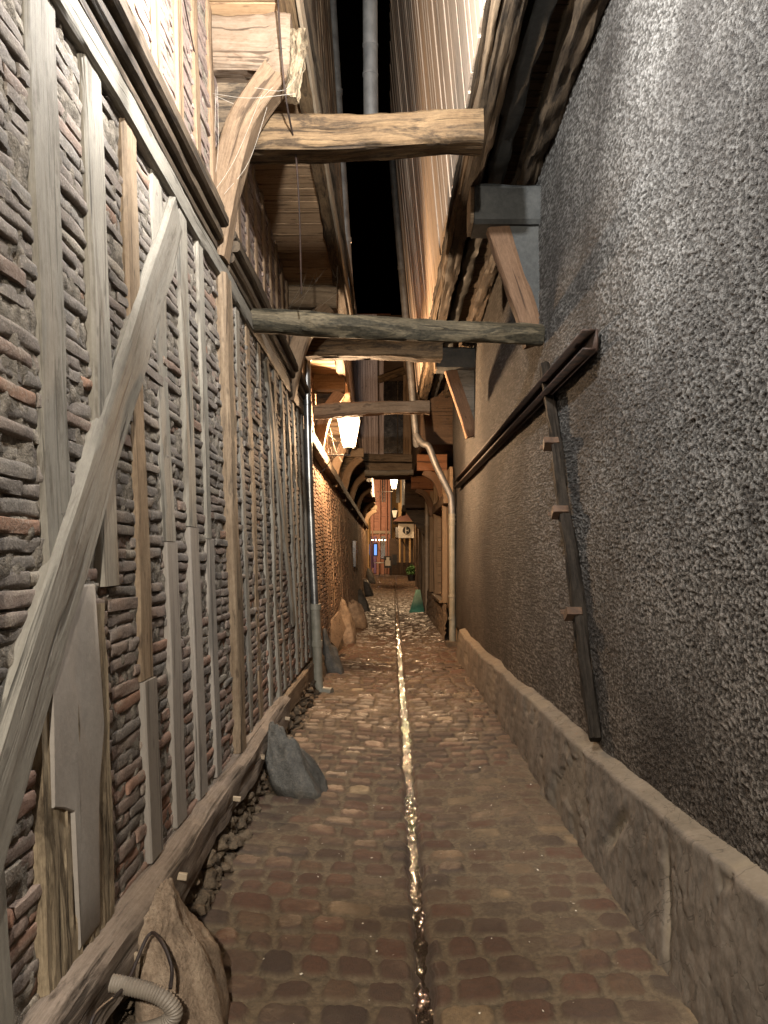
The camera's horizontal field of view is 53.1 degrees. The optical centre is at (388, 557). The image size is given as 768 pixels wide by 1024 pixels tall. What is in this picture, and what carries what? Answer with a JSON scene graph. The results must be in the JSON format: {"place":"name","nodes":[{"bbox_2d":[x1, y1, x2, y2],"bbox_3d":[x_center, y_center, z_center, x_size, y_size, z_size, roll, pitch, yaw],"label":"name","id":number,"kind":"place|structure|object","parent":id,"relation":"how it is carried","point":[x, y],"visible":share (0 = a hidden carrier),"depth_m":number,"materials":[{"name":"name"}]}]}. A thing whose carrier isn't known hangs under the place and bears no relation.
{"place":"outdoors","nodes":[
{"label":"outdoors","id":0,"kind":"place"},
{"bbox_2d":[373,574,406,576],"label":"street paving","id":1,"kind":"structure","parent":0,"point":[389,575],"depth_m":41.45,"materials":[{"name":"brown stone"}]},
{"bbox_2d":[366,516,370,569],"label":"corner house","id":2,"kind":"structure","parent":1,"relation":"on","point":[368,533],"depth_m":37.81,"materials":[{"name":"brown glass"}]},
{"bbox_2d":[371,537,373,567],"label":"closed parasol","id":3,"kind":"object","parent":1,"relation":"on","point":[372,563],"visible":0.46,"depth_m":40.41,"materials":[{"name":"purple fabric"}]},
{"bbox_2d":[369,314,391,573],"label":"red house","id":4,"kind":"structure","parent":1,"relation":"on","point":[381,522],"depth_m":45.20,"materials":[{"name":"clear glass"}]},
{"bbox_2d":[371,536,375,572],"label":"door","id":5,"kind":"structure","parent":4,"relation":"in","point":[371,536],"depth_m":45.12,"materials":[{"name":"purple wood"}]},
{"bbox_2d":[373,543,377,555],"bbox_3d":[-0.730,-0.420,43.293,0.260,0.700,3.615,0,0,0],"label":"blue sign","id":6,"kind":"object","parent":4,"relation":"attached to","point":[375,549],"visible":1,"depth_m":41.48,"materials":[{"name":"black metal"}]},
{"bbox_2d":[381,536,384,557],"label":"window","id":7,"kind":"structure","parent":4,"relation":"in","point":[382,540],"depth_m":45.13,"materials":[{"name":"beige glass"}]},
{"bbox_2d":[384,556,391,575],"bbox_3d":[-0.060,0.440,40.017,0.400,1.020,0.065,0,0,0],"label":"menu board","id":8,"kind":"object","parent":1,"relation":"on","point":[387,561],"visible":1,"depth_m":40.00,"materials":[{"name":"beige metal"}]},
{"bbox_2d":[389,514,413,574],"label":"shop booth","id":9,"kind":"object","parent":1,"relation":"on","point":[401,547],"visible":0.92,"depth_m":42.04,"materials":[{"name":"white paint"}]},
{"bbox_2d":[392,555,396,564],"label":"notice board","id":10,"kind":"object","parent":9,"relation":"attached to","point":[394,559],"visible":1,"depth_m":41.60,"materials":[{"name":"brown wood"}]},
{"bbox_2d":[392,507,397,519],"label":"wall lantern","id":11,"kind":"object","parent":9,"relation":"attached to","point":[394,511],"depth_m":43.47,"materials":[{"name":"beige glass"}]},
{"bbox_2d":[395,527,397,537],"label":"side window","id":12,"kind":"structure","parent":9,"relation":"in","point":[396,529],"depth_m":42.05,"materials":[{"name":"beige glass"}]},
{"bbox_2d":[392,480,413,538],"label":"ochre house","id":13,"kind":"structure","parent":1,"relation":"on","point":[398,498],"depth_m":45.60,"materials":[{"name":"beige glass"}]},
{"bbox_2d":[396,480,398,502],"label":"window","id":14,"kind":"structure","parent":13,"relation":"in","point":[397,483],"depth_m":45.51,"materials":[{"name":"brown glass"}]},
{"bbox_2d":[336,0,446,626],"label":"sky","id":15,"kind":"structure","parent":0,"point":[376,286],"materials":[{"name":"black"}]},
{"bbox_2d":[197,576,697,1023],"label":"cobbled alley","id":16,"kind":"structure","parent":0,"point":[277,903],"depth_m":3.83,"materials":[{"name":"brown stone"}]},
{"bbox_2d":[0,0,355,1023],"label":"timber framed house","id":17,"kind":"structure","parent":16,"relation":"on","point":[156,672],"depth_m":3.01,"materials":[{"name":"wood"}]},
{"bbox_2d":[88,931,173,1023],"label":"cable","id":18,"kind":"object","parent":17,"relation":"attached to","point":[120,991],"visible":0.94,"depth_m":2.40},
{"bbox_2d":[108,973,182,1023],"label":"conduit","id":19,"kind":"object","parent":17,"relation":"attached to","point":[166,1001],"visible":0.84,"depth_m":2.32,"materials":[{"name":"beige plastic"}]},
{"bbox_2d":[183,0,203,84],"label":"wire","id":20,"kind":"object","parent":17,"relation":"attached to","point":[190,34],"visible":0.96,"depth_m":4.09,"materials":[{"name":"grey metal"}]},
{"bbox_2d":[213,79,294,191],"bbox_3d":[-0.820,-2.542,4.619,0.581,0.927,0.188,0,0,0],"label":"cobweb","id":21,"kind":"object","parent":17,"relation":"attached to","point":[249,125],"visible":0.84,"depth_m":4.63},
{"bbox_2d":[277,0,301,293],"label":"wire","id":22,"kind":"object","parent":17,"relation":"hanging from","point":[278,9],"visible":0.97,"depth_m":4.82,"materials":[{"name":"metal"}]},
{"bbox_2d":[288,266,337,308],"bbox_3d":[-0.800,-2.684,7.770,0.598,0.450,0.575,0,0,0],"label":"cobweb","id":23,"kind":"object","parent":17,"relation":"attached to","point":[308,288],"visible":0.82,"depth_m":7.83},
{"bbox_2d":[303,360,333,692],"bbox_3d":[-0.848,-0.424,9.196,0.366,4.185,0.141,0,0,8],"label":"downpipe","id":24,"kind":"object","parent":17,"relation":"attached to","point":[317,641],"visible":0.85,"depth_m":9.16,"materials":[{"name":"metal"}]},
{"bbox_2d":[330,0,352,298],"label":"downpipe","id":25,"kind":"object","parent":17,"relation":"attached to","point":[339,89],"visible":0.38,"depth_m":9.27,"materials":[{"name":"metal"}]},
{"bbox_2d":[249,108,483,163],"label":"cross beam","id":26,"kind":"structure","parent":17,"relation":"attached to","point":[315,138],"depth_m":4.87,"materials":[{"name":"brown wood"}]},
{"bbox_2d":[305,337,442,362],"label":"cross beam","id":27,"kind":"structure","parent":17,"relation":"attached to","point":[354,349],"depth_m":8.96,"materials":[{"name":"brown wood"}]},
{"bbox_2d":[251,308,544,345],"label":"cross beam","id":28,"kind":"structure","parent":17,"relation":"attached to","point":[306,323],"depth_m":5.83,"materials":[{"name":"brown wood"}]},
{"bbox_2d":[135,878,229,1023],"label":"guard stone","id":29,"kind":"object","parent":16,"relation":"on","point":[199,989],"visible":0.89,"depth_m":2.56,"materials":[{"name":"beige stone"}]},
{"bbox_2d":[265,721,328,799],"bbox_3d":[-0.636,1.432,5.301,0.436,0.597,0.356,0,0,0],"label":"guard stone","id":30,"kind":"object","parent":16,"relation":"on","point":[294,771],"visible":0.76,"depth_m":5.21,"materials":[{"name":"grey stone"}]},
{"bbox_2d":[302,360,357,681],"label":"timber framed house","id":31,"kind":"structure","parent":16,"relation":"on","point":[331,381],"depth_m":11.64,"materials":[{"name":"orange brick"}]},
{"bbox_2d":[319,417,360,473],"bbox_3d":[-0.744,-1.677,11.400,0.641,0.906,0.352,0,0,0],"label":"wall lantern","id":32,"kind":"object","parent":31,"relation":"attached to","point":[348,449],"depth_m":11.39,"materials":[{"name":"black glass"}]},
{"bbox_2d":[313,400,429,419],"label":"cross beam","id":33,"kind":"structure","parent":31,"relation":"attached to","point":[335,410],"depth_m":9.97,"materials":[{"name":"brown wood"}]},
{"bbox_2d":[322,628,343,673],"bbox_3d":[-0.780,1.359,10.723,0.332,0.742,0.331,0,0,0],"label":"guard stone","id":34,"kind":"object","parent":16,"relation":"on","point":[333,663],"visible":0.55,"depth_m":10.61,"materials":[{"name":"grey stone"}]},
{"bbox_2d":[330,611,345,648],"bbox_3d":[-0.861,1.147,12.211,0.202,0.566,0.638,0,0,11],"label":"boulder","id":35,"kind":"object","parent":16,"relation":"on","point":[337,627],"visible":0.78,"depth_m":12.25,"materials":[{"name":"brown stone"}]},
{"bbox_2d":[339,598,356,643],"bbox_3d":[-0.791,1.251,14.402,0.370,0.958,0.381,0,0,0],"label":"guard stone","id":36,"kind":"object","parent":16,"relation":"on","point":[349,636],"visible":0.55,"depth_m":14.28,"materials":[{"name":"brown stone"}]},
{"bbox_2d":[338,302,376,606],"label":"timber framed house","id":37,"kind":"structure","parent":16,"relation":"on","point":[357,506],"depth_m":20.01,"materials":[{"name":"brown wood"}]},
{"bbox_2d":[353,541,357,566],"bbox_3d":[-0.942,-0.100,21.400,0.080,0.700,1.200,0,0,0],"label":"window","id":38,"kind":"structure","parent":37,"relation":"in","point":[355,544],"depth_m":20.80,"materials":[{"name":"grey glass"}]},
{"bbox_2d":[356,314,411,479],"bbox_3d":[-0.183,-4.400,21.358,1.690,4.300,1.884,0,0,0],"label":"bridge room","id":39,"kind":"object","parent":37,"relation":"attached to","point":[386,442],"visible":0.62,"depth_m":20.68,"materials":[{"name":"brown wood"}]},
{"bbox_2d":[384,381,402,452],"bbox_3d":[0.122,-3.780,20.720,0.525,1.940,0.040,0,0,0],"label":"window","id":40,"kind":"structure","parent":39,"relation":"in","point":[390,387],"depth_m":20.70,"materials":[{"name":"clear glass"}]},
{"bbox_2d":[348,599,367,628],"bbox_3d":[-0.725,1.345,17.606,0.481,0.770,0.432,0,0,0],"label":"guard stone","id":41,"kind":"object","parent":16,"relation":"on","point":[356,609],"visible":0.59,"depth_m":17.45,"materials":[{"name":"brown stone"}]},
{"bbox_2d":[358,589,369,611],"bbox_3d":[-0.776,1.329,22.998,0.404,0.802,0.447,0,0,0],"label":"guard stone","id":42,"kind":"object","parent":16,"relation":"on","point":[362,601],"visible":0.52,"depth_m":22.85,"materials":[{"name":"grey stone"}]},
{"bbox_2d":[363,578,373,596],"bbox_3d":[-0.756,1.131,28.009,0.398,0.737,0.416,0,0,0],"label":"guard stone","id":43,"kind":"object","parent":16,"relation":"on","point":[368,591],"visible":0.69,"depth_m":27.85,"materials":[{"name":"grey stone"}]},
{"bbox_2d":[366,568,375,583],"bbox_3d":[-0.759,0.818,32.002,0.412,0.763,0.413,0,0,0],"label":"guard stone","id":44,"kind":"object","parent":16,"relation":"on","point":[370,576],"visible":0.72,"depth_m":31.83,"materials":[{"name":"brown stone"}]},
{"bbox_2d":[406,564,414,580],"bbox_3d":[0.979,0.691,33.206,0.557,0.819,0.524,0,0,0],"label":"potted plant","id":45,"kind":"object","parent":16,"relation":"on","point":[411,576],"visible":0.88,"depth_m":33.10,"materials":[{"name":"green plant"}]},
{"bbox_2d":[395,612,433,1023],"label":"gutter water","id":46,"kind":"structure","parent":16,"relation":"on","point":[423,1012],"depth_m":4.10,"materials":[{"name":"clear liquid"}]},
{"bbox_2d":[409,590,423,612],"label":"wedge block","id":47,"kind":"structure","parent":16,"relation":"on","point":[417,605],"depth_m":23.20,"materials":[{"name":"green paint"}]},
{"bbox_2d":[401,309,446,607],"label":"jettied house","id":48,"kind":"structure","parent":16,"relation":"on","point":[413,507],"depth_m":23.29,"materials":[{"name":"brown wood"}]},
{"bbox_2d":[263,704,595,1023],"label":"litter specks","id":49,"kind":"object","parent":16,"relation":"on","point":[413,883],"visible":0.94,"depth_m":3.46,"materials":[{"name":"paper"}]},
{"bbox_2d":[410,362,456,639],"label":"shuttered house","id":50,"kind":"structure","parent":16,"relation":"on","point":[435,426],"depth_m":15.90,"materials":[{"name":"wood"}]},
{"bbox_2d":[365,470,412,476],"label":"cross beam","id":51,"kind":"structure","parent":50,"relation":"attached to","point":[368,473],"depth_m":19.50,"materials":[{"name":"brown wood"}]},
{"bbox_2d":[424,502,428,612],"bbox_3d":[1.060,-0.280,22.100,0.289,3.900,0.282,0,0,0],"label":"downpipe","id":52,"kind":"object","parent":50,"relation":"attached to","point":[426,542],"visible":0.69,"depth_m":22.09,"materials":[{"name":"metal"}]},
{"bbox_2d":[390,0,767,1023],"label":"roughcast house","id":53,"kind":"structure","parent":16,"relation":"on","point":[610,184],"depth_m":3.84,"materials":[{"name":"grey paint"}]},
{"bbox_2d":[363,0,377,113],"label":"downpipe","id":54,"kind":"object","parent":53,"relation":"attached to","point":[370,65],"visible":0.59,"depth_m":5.21,"materials":[{"name":"metal"}]},
{"bbox_2d":[389,160,456,647],"bbox_3d":[0.613,-2.925,14.041,1.312,9.260,0.354,0,0,16],"label":"downpipe","id":55,"kind":"object","parent":53,"relation":"attached to","point":[418,440],"visible":0.86,"depth_m":14.03,"materials":[{"name":"metal"}]},
{"bbox_2d":[454,329,597,487],"bbox_3d":[1.155,-1.250,8.800,0.090,0.120,8.800,0,0,0],"label":"steel channel","id":56,"kind":"object","parent":53,"relation":"attached to","point":[578,353],"visible":1,"depth_m":5.80,"materials":[{"name":"brown metal"}]},
{"bbox_2d":[540,361,601,741],"bbox_3d":[1.159,-0.207,5.083,0.146,2.534,1.500,0,0,0],"label":"wall pole","id":57,"kind":"object","parent":53,"relation":"attached to","point":[575,612],"depth_m":4.90,"materials":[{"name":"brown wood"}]}
]}

